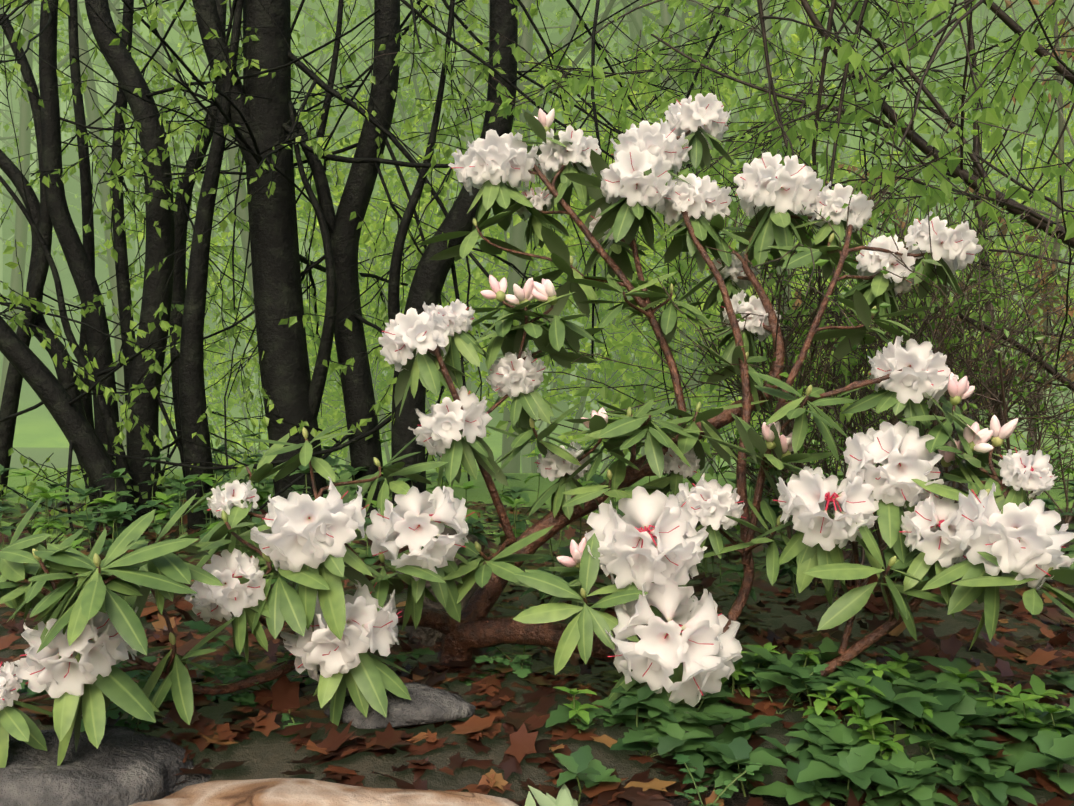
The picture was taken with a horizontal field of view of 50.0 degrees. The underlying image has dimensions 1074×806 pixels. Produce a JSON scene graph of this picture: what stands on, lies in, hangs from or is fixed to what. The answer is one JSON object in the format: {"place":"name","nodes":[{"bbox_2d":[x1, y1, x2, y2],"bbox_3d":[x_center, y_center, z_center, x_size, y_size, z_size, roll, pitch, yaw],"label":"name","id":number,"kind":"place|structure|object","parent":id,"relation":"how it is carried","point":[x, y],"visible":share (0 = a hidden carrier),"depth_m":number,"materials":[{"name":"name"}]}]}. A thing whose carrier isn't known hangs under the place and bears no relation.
{"place":"outdoors","nodes":[
{"label":"outdoors","id":0,"kind":"place"},
{"bbox_2d":[10,447,266,468],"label":"pond water","id":1,"kind":"structure","parent":0,"point":[59,458],"depth_m":27.25,"materials":[{"name":"green liquid"}]},
{"bbox_2d":[0,66,1073,805],"bbox_3d":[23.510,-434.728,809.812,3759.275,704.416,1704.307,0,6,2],"label":"ground","id":2,"kind":"structure","parent":0,"point":[262,756],"depth_m":3.57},
{"bbox_2d":[130,777,518,805],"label":"rock","id":3,"kind":"object","parent":2,"relation":"on","point":[284,791],"visible":0.98,"depth_m":2.32,"materials":[{"name":"beige stone"}]},
{"bbox_2d":[324,682,475,728],"bbox_3d":[-0.319,0.700,2.713,0.352,0.063,0.207,0,6,2],"label":"rock","id":4,"kind":"object","parent":2,"relation":"on","point":[426,704],"visible":0.6,"depth_m":2.65,"materials":[{"name":"stone"}]},
{"bbox_2d":[405,527,487,646],"bbox_3d":[-0.269,0.533,3.388,0.247,0.345,0.250,0,6,2],"label":"old stump","id":5,"kind":"object","parent":2,"relation":"on","point":[430,637],"visible":0.1,"depth_m":3.29,"materials":[{"name":"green wood"}]},
{"bbox_2d":[0,0,1056,534],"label":"dark tree leaves","id":6,"kind":"object","parent":2,"relation":"on","point":[198,176],"visible":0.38,"depth_m":4.74,"materials":[{"name":"green plant"}]},
{"bbox_2d":[0,0,1065,549],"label":"tree trunks","id":7,"kind":"object","parent":2,"relation":"on","point":[266,116],"visible":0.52,"depth_m":4.87,"materials":[{"name":"black plant"}]},
{"bbox_2d":[0,0,1073,442],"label":"forest trunks","id":8,"kind":"object","parent":2,"relation":"on","point":[576,322],"depth_m":31.24,"materials":[{"name":"green wood"}]},
{"bbox_2d":[0,0,1073,325],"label":"forest crowns","id":9,"kind":"object","parent":8,"relation":"on","point":[548,10],"visible":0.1,"depth_m":26.63,"materials":[{"name":"green plant"}]},
{"bbox_2d":[0,0,1073,472],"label":"trees","id":10,"kind":"object","parent":2,"relation":"on","point":[526,42],"depth_m":11.89,"materials":[{"name":"green plant"}]},
{"bbox_2d":[6,427,1073,759],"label":"ground cover plants","id":11,"kind":"object","parent":2,"relation":"on","point":[880,731],"visible":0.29,"depth_m":2.68,"materials":[{"name":"green plant"}]},
{"bbox_2d":[93,0,1073,473],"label":"trees","id":12,"kind":"object","parent":2,"relation":"on","point":[478,280],"depth_m":8.76,"materials":[{"name":"green plant"}]},
{"bbox_2d":[365,0,1073,513],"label":"tree","id":13,"kind":"object","parent":2,"relation":"on","point":[846,54],"depth_m":4.12,"materials":[{"name":"green plant"}]},
{"bbox_2d":[530,0,1073,606],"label":"bare shrub","id":14,"kind":"object","parent":2,"relation":"on","point":[994,406],"depth_m":3.66,"materials":[{"name":"brown plant"}]},
{"bbox_2d":[826,0,1073,454],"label":"brown sapling","id":15,"kind":"object","parent":2,"relation":"on","point":[1060,104],"depth_m":7.36,"materials":[{"name":"brown wood"}]},
{"bbox_2d":[515,787,845,805],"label":"path gravel","id":16,"kind":"structure","parent":0,"point":[738,798],"depth_m":2.46,"materials":[{"name":"brown gravel"}]},
{"bbox_2d":[0,725,193,805],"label":"grey rock","id":17,"kind":"object","parent":16,"relation":"on","point":[122,766],"visible":0.77,"depth_m":2.35,"materials":[{"name":"stone"}]},
{"bbox_2d":[173,765,211,792],"bbox_3d":[-0.803,0.816,2.509,0.248,0.074,0.196,0,6,2],"label":"rock","id":18,"kind":"object","parent":16,"relation":"on","point":[193,778],"visible":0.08,"depth_m":2.45,"materials":[{"name":"grey stone"}]},
{"bbox_2d":[17,606,1009,805],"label":"celandine plants","id":19,"kind":"object","parent":16,"relation":"on","point":[244,698],"visible":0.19,"depth_m":2.75,"materials":[{"name":"green plant"}]},
{"bbox_2d":[0,492,1073,805],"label":"leaf litter","id":20,"kind":"object","parent":16,"relation":"on","point":[282,694],"visible":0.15,"depth_m":2.89,"materials":[{"name":"brown plant"}]},
{"bbox_2d":[0,432,1073,805],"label":"groundcover","id":21,"kind":"object","parent":20,"relation":"on","point":[836,750],"depth_m":2.57,"materials":[{"name":"green plant"}]},
{"bbox_2d":[0,93,1073,767],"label":"rhododendron","id":22,"kind":"object","parent":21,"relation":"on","point":[294,539],"depth_m":2.81,"materials":[{"name":"green plant"}]},
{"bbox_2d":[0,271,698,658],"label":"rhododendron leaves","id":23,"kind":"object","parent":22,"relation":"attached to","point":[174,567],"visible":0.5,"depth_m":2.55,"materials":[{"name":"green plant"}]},
{"bbox_2d":[0,99,1065,699],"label":"rhododendron pedicels","id":24,"kind":"object","parent":22,"relation":"attached to","point":[828,499],"visible":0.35,"depth_m":2.73,"materials":[{"name":"green plant"}]},
{"bbox_2d":[23,126,1053,644],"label":"flower buds","id":25,"kind":"object","parent":22,"relation":"attached to","point":[955,400],"visible":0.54,"depth_m":2.86,"materials":[{"name":"plant"}]},
{"bbox_2d":[480,108,1017,566],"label":"flower buds","id":26,"kind":"object","parent":22,"relation":"attached to","point":[532,289],"visible":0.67,"depth_m":2.87,"materials":[{"name":"white plant"}]},
{"bbox_2d":[525,783,577,805],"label":"leaf","id":27,"kind":"object","parent":16,"relation":"on","point":[564,797],"visible":0.98,"depth_m":2.35,"materials":[{"name":"green plant"}]},
{"bbox_2d":[792,152,1073,409],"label":"shrub","id":28,"kind":"object","parent":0,"point":[1004,232],"depth_m":5.20,"materials":[{"name":"brown plant"}]}
]}

